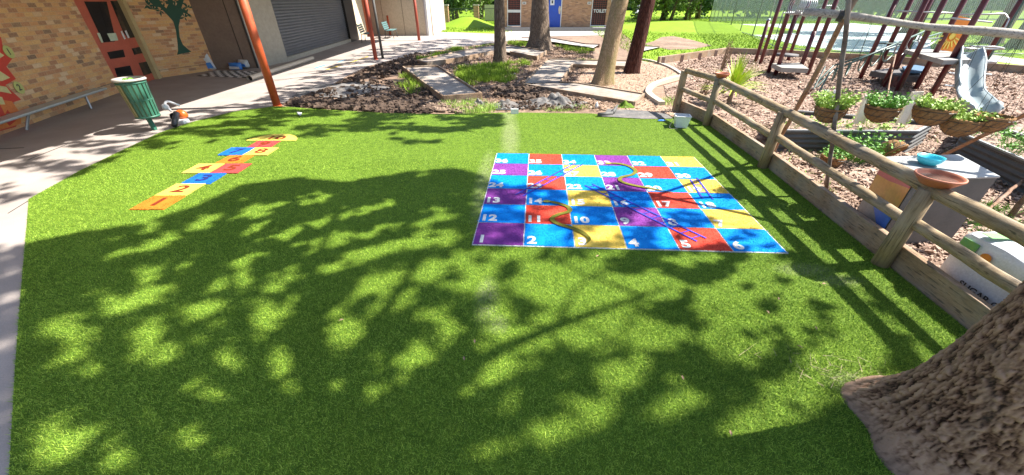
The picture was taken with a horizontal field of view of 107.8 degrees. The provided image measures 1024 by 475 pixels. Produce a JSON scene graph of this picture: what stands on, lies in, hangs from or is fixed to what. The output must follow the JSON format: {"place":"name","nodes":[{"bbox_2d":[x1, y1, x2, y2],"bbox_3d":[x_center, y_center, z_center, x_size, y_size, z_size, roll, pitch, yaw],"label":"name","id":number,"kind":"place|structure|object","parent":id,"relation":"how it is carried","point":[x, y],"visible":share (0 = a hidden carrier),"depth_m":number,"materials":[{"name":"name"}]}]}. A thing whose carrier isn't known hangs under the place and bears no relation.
{"place":"outdoors","nodes":[
{"label":"outdoors","id":0,"kind":"place"},
{"bbox_2d":[0,32,528,474],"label":"paving","id":1,"kind":"structure","parent":0,"point":[104,128],"depth_m":6.98,"materials":[{"name":"concrete"}]},
{"bbox_2d":[0,87,106,129],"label":"bench","id":2,"kind":"object","parent":1,"relation":"on","point":[27,112],"depth_m":7.05,"materials":[{"name":"metal"}]},
{"bbox_2d":[111,76,160,130],"bbox_3d":[-6.490,-2.330,6.551,0.464,0.894,0.462,0,33,0],"label":"litter bin","id":3,"kind":"object","parent":1,"relation":"on","point":[137,96],"visible":1,"depth_m":6.39,"materials":[{"name":"metal"}]},
{"bbox_2d":[161,100,189,126],"bbox_3d":[-6.285,-2.325,6.997,0.333,0.404,0.572,-28,42,-36],"label":"tricycle","id":4,"kind":"object","parent":1,"relation":"on","point":[177,117],"visible":1,"depth_m":7.03,"materials":[{"name":"orange plastic"}]},
{"bbox_2d":[204,54,215,69],"bbox_3d":[-10.139,-5.795,12.382,0.432,0.540,0.195,-14,35,-21],"label":"cement sack","id":5,"kind":"object","parent":1,"relation":"on","point":[209,63],"visible":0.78,"depth_m":12.37,"materials":[{"name":"paper"}]},
{"bbox_2d":[197,71,257,77],"bbox_3d":[-8.834,-5.216,11.891,2.161,0.001,1.121,6,33,9],"label":"chequer mat","id":6,"kind":"object","parent":1,"relation":"on","point":[242,74],"visible":0.94,"depth_m":11.93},
{"bbox_2d":[238,0,281,105],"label":"veranda post","id":7,"kind":"object","parent":1,"relation":"on","point":[257,44],"visible":0.95,"depth_m":7.68,"materials":[{"name":"metal"}]},
{"bbox_2d":[247,56,313,80],"bbox_3d":[-7.728,-5.831,12.746,0.154,0.156,4.486,-1,33,-2],"label":"drain pipe","id":8,"kind":"object","parent":1,"relation":"on","point":[252,77],"visible":1,"depth_m":12.44,"materials":[{"name":"plastic"}]},
{"bbox_2d":[363,0,377,59],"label":"veranda post","id":9,"kind":"object","parent":1,"relation":"on","point":[369,23],"visible":1,"depth_m":14.15,"materials":[{"name":"metal"}]},
{"bbox_2d":[413,0,419,40],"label":"veranda post","id":10,"kind":"object","parent":1,"relation":"on","point":[416,19],"visible":1,"depth_m":21.10,"materials":[{"name":"metal"}]},
{"bbox_2d":[441,10,511,33],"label":"lawn","id":11,"kind":"structure","parent":0,"point":[468,14],"depth_m":29.64,"materials":[{"name":"plant"}]},
{"bbox_2d":[443,0,473,19],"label":"tree","id":12,"kind":"object","parent":11,"relation":"on","point":[458,3],"visible":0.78,"depth_m":39.43,"materials":[{"name":"green plant"}]},
{"bbox_2d":[444,4,493,22],"bbox_3d":[-3.606,-22.625,37.757,10.812,1.590,0.600,0,33,0],"label":"street fence","id":13,"kind":"object","parent":11,"relation":"on","point":[476,8],"visible":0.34,"depth_m":37.58,"materials":[{"name":"metal"}]},
{"bbox_2d":[445,17,493,27],"bbox_3d":[-3.900,-19.025,32.936,6.400,0.759,6.400,0,33,0],"label":"mound","id":14,"kind":"object","parent":11,"relation":"on","point":[468,22],"visible":0.63,"depth_m":31.77,"materials":[{"name":"plant"}]},
{"bbox_2d":[469,0,493,18],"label":"tree","id":15,"kind":"object","parent":11,"relation":"on","point":[481,3],"visible":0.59,"depth_m":43.80,"materials":[{"name":"green plant"}]},
{"bbox_2d":[484,5,493,19],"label":"panel fence","id":16,"kind":"object","parent":11,"relation":"on","point":[487,12],"visible":0.21,"depth_m":40.22,"materials":[{"name":"metal"}]},
{"bbox_2d":[5,106,966,474],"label":"turf","id":17,"kind":"structure","parent":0,"point":[446,152],"depth_m":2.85,"materials":[{"name":"plant"}]},
{"bbox_2d":[129,134,296,209],"bbox_3d":[-4.049,-1.057,5.341,0.878,0.020,2.785,0,33,0],"label":"hopscotch","id":18,"kind":"object","parent":17,"relation":"on","point":[234,159],"visible":1,"depth_m":5.14,"materials":[{"name":"multicoloured paint"}]},
{"bbox_2d":[597,105,618,116],"bbox_3d":[2.087,-2.627,7.758,0.252,0.105,0.942,23,39,32],"label":"cloth roll","id":19,"kind":"object","parent":17,"relation":"on","point":[611,112],"visible":0.95,"depth_m":7.53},
{"bbox_2d":[472,153,787,253],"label":"snakes and ladders mat","id":20,"kind":"object","parent":17,"relation":"on","point":[660,203],"visible":1,"depth_m":4.21,"materials":[{"name":"multicoloured paint"}]},
{"bbox_2d":[606,109,671,118],"bbox_3d":[2.531,-2.514,7.603,1.389,0.030,0.560,6,33,9],"label":"weed cloth","id":21,"kind":"object","parent":17,"relation":"on","point":[640,114],"visible":1,"depth_m":7.57,"materials":[{"name":"fabric"}]},
{"bbox_2d":[669,113,691,128],"bbox_3d":[3.053,-2.106,6.807,0.380,0.207,0.411,7,33,10],"label":"plastic tub","id":22,"kind":"object","parent":17,"relation":"on","point":[681,121],"visible":1,"depth_m":6.80,"materials":[{"name":"plastic"}]},
{"bbox_2d":[740,344,884,403],"bbox_3d":[1.955,0.828,2.339,0.923,0.040,0.443,0,33,0],"label":"dry straw","id":23,"kind":"object","parent":17,"relation":"on","point":[826,367],"visible":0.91,"depth_m":2.36,"materials":[{"name":"plant"}]},
{"bbox_2d":[672,68,1023,328],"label":"log fence","id":24,"kind":"object","parent":17,"relation":"on","point":[965,307],"visible":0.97,"depth_m":3.36,"materials":[{"name":"brown wood"}]},
{"bbox_2d":[914,168,968,188],"bbox_3d":[3.300,-0.447,2.893,0.300,0.075,0.300,0,33,0],"label":"bird bath","id":25,"kind":"object","parent":24,"relation":"on","point":[936,178],"visible":1,"depth_m":2.88,"materials":[{"name":"ceramic"}]},
{"bbox_2d":[840,279,1023,474],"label":"tree","id":26,"kind":"object","parent":17,"relation":"on","point":[956,407],"visible":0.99,"depth_m":1.72,"materials":[{"name":"brown plant"}]},
{"bbox_2d":[281,26,692,116],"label":"ground","id":27,"kind":"structure","parent":0,"point":[659,91],"depth_m":11.30,"materials":[{"name":"soil"}]},
{"bbox_2d":[0,0,445,134],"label":"school building","id":28,"kind":"structure","parent":27,"relation":"on","point":[51,50],"depth_m":10.84,"materials":[{"name":"beige brick"}]},
{"bbox_2d":[74,0,161,81],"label":"door","id":29,"kind":"structure","parent":28,"relation":"in","point":[112,24],"depth_m":9.90,"materials":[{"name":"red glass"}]},
{"bbox_2d":[271,0,348,55],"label":"roller door","id":30,"kind":"structure","parent":28,"relation":"in","point":[303,25],"depth_m":16.18,"materials":[{"name":"metal"}]},
{"bbox_2d":[372,0,383,58],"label":"downpipe","id":31,"kind":"object","parent":28,"relation":"attached to","point":[377,27],"visible":1,"depth_m":14.43,"materials":[{"name":"metal"}]},
{"bbox_2d":[292,81,389,97],"bbox_3d":[-4.468,-3.967,9.838,2.463,0.103,2.134,0,33,0],"label":"weed cloth","id":32,"kind":"object","parent":27,"relation":"on","point":[315,88],"visible":0.69,"depth_m":9.72,"materials":[{"name":"fabric"}]},
{"bbox_2d":[306,78,402,101],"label":"soil clods","id":33,"kind":"object","parent":32,"relation":"on","point":[372,82],"visible":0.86,"depth_m":9.43,"materials":[{"name":"soil"}]},
{"bbox_2d":[285,95,433,113],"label":"soil clods","id":34,"kind":"object","parent":27,"relation":"on","point":[384,104],"visible":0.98,"depth_m":8.21,"materials":[{"name":"soil"}]},
{"bbox_2d":[289,52,430,100],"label":"soil clods","id":35,"kind":"object","parent":27,"relation":"on","point":[355,77],"visible":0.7,"depth_m":12.03,"materials":[{"name":"soil"}]},
{"bbox_2d":[373,57,421,79],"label":"soil clods","id":36,"kind":"object","parent":27,"relation":"on","point":[386,73],"visible":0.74,"depth_m":12.44,"materials":[{"name":"soil"}]},
{"bbox_2d":[395,72,423,94],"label":"grass","id":37,"kind":"structure","parent":27,"relation":"on","point":[412,83],"depth_m":10.04,"materials":[{"name":"plant"}]},
{"bbox_2d":[392,84,438,101],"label":"soil clods","id":38,"kind":"object","parent":27,"relation":"on","point":[426,93],"visible":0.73,"depth_m":9.27,"materials":[{"name":"soil"}]},
{"bbox_2d":[402,65,481,100],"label":"timber path","id":39,"kind":"structure","parent":27,"relation":"on","point":[439,82],"depth_m":9.97,"materials":[{"name":"weathered timber"}]},
{"bbox_2d":[415,43,492,59],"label":"grass","id":40,"kind":"structure","parent":27,"relation":"on","point":[455,48],"depth_m":16.45,"materials":[{"name":"plant"}]},
{"bbox_2d":[423,98,490,113],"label":"soil clods","id":41,"kind":"object","parent":27,"relation":"on","point":[442,107],"visible":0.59,"depth_m":8.13,"materials":[{"name":"soil"}]},
{"bbox_2d":[438,97,503,114],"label":"grass","id":42,"kind":"structure","parent":27,"relation":"on","point":[485,109],"depth_m":8.09,"materials":[{"name":"plant"}]},
{"bbox_2d":[417,45,546,65],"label":"timber path","id":43,"kind":"structure","parent":27,"relation":"on","point":[528,53],"depth_m":15.24,"materials":[{"name":"weathered timber"}]},
{"bbox_2d":[452,59,519,85],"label":"grass","id":44,"kind":"structure","parent":27,"relation":"on","point":[483,73],"depth_m":11.62,"materials":[{"name":"plant"}]},
{"bbox_2d":[492,0,506,63],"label":"tree","id":45,"kind":"object","parent":27,"relation":"on","point":[499,55],"visible":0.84,"depth_m":13.13,"materials":[{"name":"brown plant"}]},
{"bbox_2d":[494,99,528,109],"bbox_3d":[-0.138,-2.978,8.229,1.237,0.165,0.599,0,33,0],"label":"weed cloth","id":46,"kind":"object","parent":27,"relation":"on","point":[503,102],"visible":0.57,"depth_m":8.16,"materials":[{"name":"fabric"}]},
{"bbox_2d":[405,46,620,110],"bbox_3d":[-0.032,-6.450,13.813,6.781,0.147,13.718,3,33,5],"label":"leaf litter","id":47,"kind":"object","parent":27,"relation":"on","point":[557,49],"visible":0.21,"depth_m":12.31,"materials":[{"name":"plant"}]},
{"bbox_2d":[506,39,527,45],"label":"grass","id":48,"kind":"structure","parent":27,"relation":"on","point":[517,42],"depth_m":19.87,"materials":[{"name":"plant"}]},
{"bbox_2d":[490,84,550,99],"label":"soil clods","id":49,"kind":"object","parent":27,"relation":"on","point":[513,91],"visible":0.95,"depth_m":9.31,"materials":[{"name":"soil"}]},
{"bbox_2d":[510,58,532,66],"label":"grass","id":50,"kind":"structure","parent":27,"relation":"on","point":[525,62],"depth_m":13.77,"materials":[{"name":"plant"}]},
{"bbox_2d":[525,0,553,51],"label":"tree","id":51,"kind":"object","parent":27,"relation":"on","point":[539,36],"visible":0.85,"depth_m":16.79,"materials":[{"name":"brown plant"}]},
{"bbox_2d":[523,59,572,83],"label":"timber path","id":52,"kind":"structure","parent":27,"relation":"on","point":[548,71],"depth_m":11.57,"materials":[{"name":"wood"}]},
{"bbox_2d":[519,92,586,108],"bbox_3d":[0.951,-3.161,8.461,1.645,0.224,1.081,0,33,0],"label":"weed cloth","id":53,"kind":"object","parent":27,"relation":"on","point":[553,98],"visible":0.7,"depth_m":8.31,"materials":[{"name":"fabric"}]},
{"bbox_2d":[500,98,580,109],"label":"soil clods","id":54,"kind":"object","parent":53,"relation":"on","point":[522,104],"visible":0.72,"depth_m":8.12,"materials":[{"name":"soil"}]},
{"bbox_2d":[504,0,611,30],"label":"toilet block","id":55,"kind":"structure","parent":27,"relation":"on","point":[575,15],"depth_m":28.27,"materials":[{"name":"brown brick"}]},
{"bbox_2d":[549,0,561,26],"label":"door","id":56,"kind":"structure","parent":55,"relation":"in","point":[555,6],"depth_m":28.27,"materials":[{"name":"blue paint"}]},
{"bbox_2d":[522,37,599,47],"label":"timber path","id":57,"kind":"structure","parent":27,"relation":"on","point":[592,45],"depth_m":19.28,"materials":[{"name":"wood"}]},
{"bbox_2d":[541,101,594,111],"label":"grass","id":58,"kind":"structure","parent":27,"relation":"on","point":[563,109],"depth_m":8.04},
{"bbox_2d":[555,44,594,53],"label":"grass","id":59,"kind":"structure","parent":27,"relation":"on","point":[566,47],"depth_m":17.34,"materials":[{"name":"plant"}]},
{"bbox_2d":[591,0,628,85],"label":"tree","id":60,"kind":"object","parent":27,"relation":"on","point":[604,73],"visible":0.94,"depth_m":9.86,"materials":[{"name":"brown plant"}]},
{"bbox_2d":[623,0,655,73],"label":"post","id":61,"kind":"object","parent":27,"relation":"on","point":[636,49],"visible":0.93,"depth_m":11.46,"materials":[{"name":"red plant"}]},
{"bbox_2d":[645,74,692,104],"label":"garden kerb","id":62,"kind":"structure","parent":27,"relation":"on","point":[651,95],"depth_m":9.76,"materials":[{"name":"concrete"}]},
{"bbox_2d":[443,0,1008,10],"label":"foliage","id":63,"kind":"object","parent":27,"relation":"on","point":[629,8],"visible":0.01,"depth_m":81.99,"materials":[{"name":"green plant"}]},
{"bbox_2d":[664,53,1023,260],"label":"mulch bed","id":64,"kind":"object","parent":27,"relation":"on","point":[1018,127],"visible":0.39,"depth_m":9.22,"materials":[{"name":"wood"}]},
{"bbox_2d":[698,81,712,99],"bbox_3d":[4.507,-3.460,8.712,0.385,0.498,0.251,0,33,0],"label":"dry plant","id":65,"kind":"object","parent":64,"relation":"on","point":[705,91],"visible":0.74,"depth_m":8.70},
{"bbox_2d":[718,40,733,71],"bbox_3d":[6.575,-5.526,11.465,0.400,1.013,0.295,0,33,0],"label":"dry plant","id":66,"kind":"object","parent":64,"relation":"on","point":[724,61],"visible":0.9,"depth_m":11.41,"materials":[{"name":"plant"}]},
{"bbox_2d":[698,50,770,103],"bbox_3d":[4.913,-3.508,8.179,1.455,1.127,1.596,28,42,36],"label":"spiky plant","id":67,"kind":"object","parent":64,"relation":"on","point":[737,76],"visible":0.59,"depth_m":8.08,"materials":[{"name":"plant"}]},
{"bbox_2d":[754,0,838,75],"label":"climbing frame","id":68,"kind":"object","parent":64,"relation":"on","point":[796,68],"visible":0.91,"depth_m":11.44,"materials":[{"name":"wood"}]},
{"bbox_2d":[820,145,849,167],"bbox_3d":[4.508,-1.124,5.230,0.391,0.307,0.323,-20,37,-28],"label":"coir basket","id":69,"kind":"object","parent":64,"relation":"on","point":[838,160],"visible":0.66,"depth_m":5.18,"materials":[{"name":"wicker"}]},
{"bbox_2d":[657,48,1023,73],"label":"retaining edge","id":70,"kind":"object","parent":64,"relation":"on","point":[699,55],"visible":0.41,"depth_m":14.41,"materials":[{"name":"wood"}]},
{"bbox_2d":[776,110,931,152],"bbox_3d":[5.371,-1.853,6.158,2.785,0.508,1.365,0,33,0],"label":"raised bed","id":71,"kind":"object","parent":64,"relation":"on","point":[801,137],"visible":0.52,"depth_m":5.71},
{"bbox_2d":[853,95,871,123],"bbox_3d":[5.509,-1.997,5.835,0.182,0.447,0.042,0,33,0],"label":"plastic channel","id":72,"kind":"object","parent":71,"relation":"attached to","point":[859,116],"visible":0.48,"depth_m":5.87,"materials":[{"name":"white plastic"}]},
{"bbox_2d":[895,91,923,124],"bbox_3d":[6.139,-1.990,5.768,0.180,0.503,0.041,0,33,0],"label":"plastic channel","id":73,"kind":"object","parent":71,"relation":"attached to","point":[904,117],"visible":0.81,"depth_m":5.79,"materials":[{"name":"white plastic"}]},
{"bbox_2d":[829,125,902,163],"bbox_3d":[5.053,-1.335,5.397,0.792,0.455,0.809,-18,37,-26],"label":"leafy plant","id":74,"kind":"object","parent":64,"relation":"on","point":[878,144],"visible":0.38,"depth_m":5.35,"materials":[{"name":"plant"}]},
{"bbox_2d":[774,0,1023,217],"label":"basket gantry","id":75,"kind":"object","parent":64,"relation":"on","point":[844,17],"visible":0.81,"depth_m":3.70,"materials":[{"name":"wood"}]},
{"bbox_2d":[811,23,871,122],"bbox_3d":[3.524,-1.717,3.930,0.459,1.010,0.467,0,33,0],"label":"hanging basket","id":76,"kind":"object","parent":75,"relation":"hanging from","point":[825,111],"visible":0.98,"depth_m":4.03,"materials":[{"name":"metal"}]},
{"bbox_2d":[863,30,926,122],"bbox_3d":[3.863,-1.604,3.731,0.385,0.905,0.413,13,35,20],"label":"hanging basket","id":77,"kind":"object","parent":75,"relation":"hanging from","point":[876,110],"visible":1,"depth_m":3.83,"materials":[{"name":"metal"}]},
{"bbox_2d":[911,36,982,125],"bbox_3d":[4.208,-1.492,3.567,0.394,0.845,0.404,-22,39,-31],"label":"hanging basket","id":78,"kind":"object","parent":75,"relation":"hanging from","point":[926,111],"visible":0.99,"depth_m":3.64,"materials":[{"name":"metal"}]},
{"bbox_2d":[939,39,1021,136],"bbox_3d":[4.399,-1.382,3.481,0.356,0.892,0.364,0,33,0],"label":"hanging basket","id":79,"kind":"object","parent":75,"relation":"hanging from","point":[961,124],"visible":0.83,"depth_m":3.56,"materials":[{"name":"metal"}]},
{"bbox_2d":[972,68,1023,132],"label":"hanging basket","id":80,"kind":"object","parent":75,"relation":"hanging from","point":[998,122],"visible":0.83,"depth_m":3.47,"materials":[{"name":"wicker"}]},
{"bbox_2d":[815,0,1023,114],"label":"play structure","id":81,"kind":"object","parent":64,"relation":"on","point":[947,51],"visible":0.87,"depth_m":9.13,"materials":[{"name":"brown wood"}]},
{"bbox_2d":[857,154,999,243],"bbox_3d":[3.972,-0.372,3.657,1.035,0.698,0.537,-3,33,-4],"label":"metal box","id":82,"kind":"object","parent":64,"relation":"on","point":[938,216],"visible":0.5,"depth_m":3.48,"materials":[{"name":"metal"}]},
{"bbox_2d":[917,153,946,165],"bbox_3d":[3.894,-0.720,3.483,0.200,0.075,0.200,0,33,0],"label":"bowl","id":83,"kind":"object","parent":82,"relation":"on","point":[927,159],"visible":1,"depth_m":3.47,"materials":[{"name":"plastic"}]},
{"bbox_2d":[940,231,1023,305],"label":"mulch bale","id":84,"kind":"object","parent":64,"relation":"on","point":[1001,252],"visible":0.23,"depth_m":2.74},
{"bbox_2d":[950,111,1023,192],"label":"raised bed","id":85,"kind":"object","parent":64,"relation":"on","point":[1000,154],"visible":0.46,"depth_m":5.00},
{"bbox_2d":[962,198,1023,231],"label":"grass","id":86,"kind":"structure","parent":64,"relation":"on","point":[997,210],"depth_m":4.10,"materials":[{"name":"plant"}]},
{"bbox_2d":[727,120,1023,267],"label":"mulch chips","id":87,"kind":"object","parent":27,"relation":"on","point":[942,138],"visible":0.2,"depth_m":4.95,"materials":[{"name":"wood"}]},
{"bbox_2d":[876,139,908,156],"bbox_3d":[5.445,-1.242,5.362,0.352,0.338,0.310,0,33,0],"label":"coir basket","id":88,"kind":"object","parent":87,"relation":"on","point":[901,146],"visible":0.6,"depth_m":5.26,"materials":[{"name":"wicker"}]},
{"bbox_2d":[505,31,603,35],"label":"path","id":89,"kind":"structure","parent":0,"point":[554,33],"depth_m":26.08,"materials":[{"name":"concrete"}]},
{"bbox_2d":[572,61,687,115],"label":"woodchip ground","id":90,"kind":"structure","parent":0,"point":[666,72],"depth_m":10.80,"materials":[{"name":"wood"}]},
{"bbox_2d":[522,81,644,105],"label":"timber path","id":91,"kind":"structure","parent":90,"relation":"on","point":[610,94],"depth_m":9.28,"materials":[{"name":"weathered timber"}]},
{"bbox_2d":[548,58,625,69],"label":"timber path","id":92,"kind":"structure","parent":90,"relation":"on","point":[586,63],"depth_m":13.50,"materials":[{"name":"wood"}]},
{"bbox_2d":[642,59,680,74],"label":"garden kerb","id":93,"kind":"structure","parent":90,"relation":"on","point":[671,68],"depth_m":13.12,"materials":[{"name":"concrete"}]},
{"bbox_2d":[645,36,709,49],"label":"bare soil","id":94,"kind":"structure","parent":0,"point":[671,42],"depth_m":20.07,"materials":[{"name":"soil"}]},
{"bbox_2d":[591,10,1023,64],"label":"lawn","id":95,"kind":"structure","parent":0,"point":[628,13],"depth_m":23.36,"materials":[{"name":"plant"}]},
{"bbox_2d":[628,0,663,19],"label":"tree","id":96,"kind":"object","parent":95,"relation":"on","point":[633,4],"visible":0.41,"depth_m":40.08,"materials":[{"name":"green plant"}]},
{"bbox_2d":[654,0,691,20],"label":"tree","id":97,"kind":"object","parent":95,"relation":"on","point":[677,5],"visible":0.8,"depth_m":41.44,"materials":[{"name":"green plant"}]},
{"bbox_2d":[679,0,702,19],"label":"tree","id":98,"kind":"object","parent":95,"relation":"on","point":[691,10],"visible":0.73,"depth_m":42.19,"materials":[{"name":"green plant"}]},
{"bbox_2d":[592,21,796,34],"bbox_3d":[15.000,-17.848,31.314,18.000,0.516,18.000,0,33,0],"label":"mound","id":99,"kind":"object","parent":95,"relation":"on","point":[689,27],"visible":0.48,"depth_m":28.07,"materials":[{"name":"plant"}]},
{"bbox_2d":[695,0,716,18],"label":"tree","id":100,"kind":"object","parent":95,"relation":"on","point":[705,5],"visible":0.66,"depth_m":44.66,"materials":[{"name":"green plant"}]},
{"bbox_2d":[716,0,794,17],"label":"tree","id":101,"kind":"object","parent":95,"relation":"on","point":[727,9],"visible":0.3,"depth_m":46.86,"materials":[{"name":"green plant"}]},
{"bbox_2d":[709,0,833,50],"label":"chain link fence","id":102,"kind":"object","parent":95,"relation":"on","point":[745,13],"visible":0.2,"depth_m":22.12,"materials":[{"name":"grey"}]},
{"bbox_2d":[709,0,1023,20],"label":"chain link fence","id":103,"kind":"object","parent":95,"relation":"on","point":[854,9],"visible":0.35,"depth_m":41.35,"materials":[{"name":"grey"}]},
{"bbox_2d":[839,0,917,17],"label":"tree","id":104,"kind":"object","parent":95,"relation":"on","point":[866,11],"visible":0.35,"depth_m":47.95,"materials":[{"name":"green plant"}]},
{"bbox_2d":[898,0,922,32],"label":"tree","id":105,"kind":"object","parent":95,"relation":"on","point":[911,17],"visible":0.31,"depth_m":26.00,"materials":[{"name":"plant"}]},
{"bbox_2d":[819,0,1023,55],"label":"chain link fence","id":106,"kind":"object","parent":95,"relation":"on","point":[932,5],"visible":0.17,"depth_m":15.55,"materials":[{"name":"grey"}]},
{"bbox_2d":[930,0,1008,17],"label":"tree","id":107,"kind":"object","parent":95,"relation":"on","point":[934,6],"visible":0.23,"depth_m":45.61,"materials":[{"name":"green plant"}]},
{"bbox_2d":[977,0,1023,43],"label":"tree","id":108,"kind":"object","parent":95,"relation":"on","point":[995,25],"visible":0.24,"depth_m":19.49,"materials":[{"name":"plant"}]},
{"bbox_2d":[1002,23,1023,49],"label":"tree","id":109,"kind":"object","parent":95,"relation":"on","point":[1014,47],"visible":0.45,"depth_m":17.69,"materials":[{"name":"plant"}]},
{"bbox_2d":[744,23,930,51],"bbox_3d":[24.079,-15.013,27.274,14.177,0.001,28.604,9,34,14],"label":"court surface","id":110,"kind":"object","parent":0,"point":[841,37],"visible":0.38,"depth_m":23.95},
{"bbox_2d":[963,52,1023,64],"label":"path","id":111,"kind":"structure","parent":0,"point":[1005,59],"depth_m":14.74,"materials":[{"name":"concrete"}]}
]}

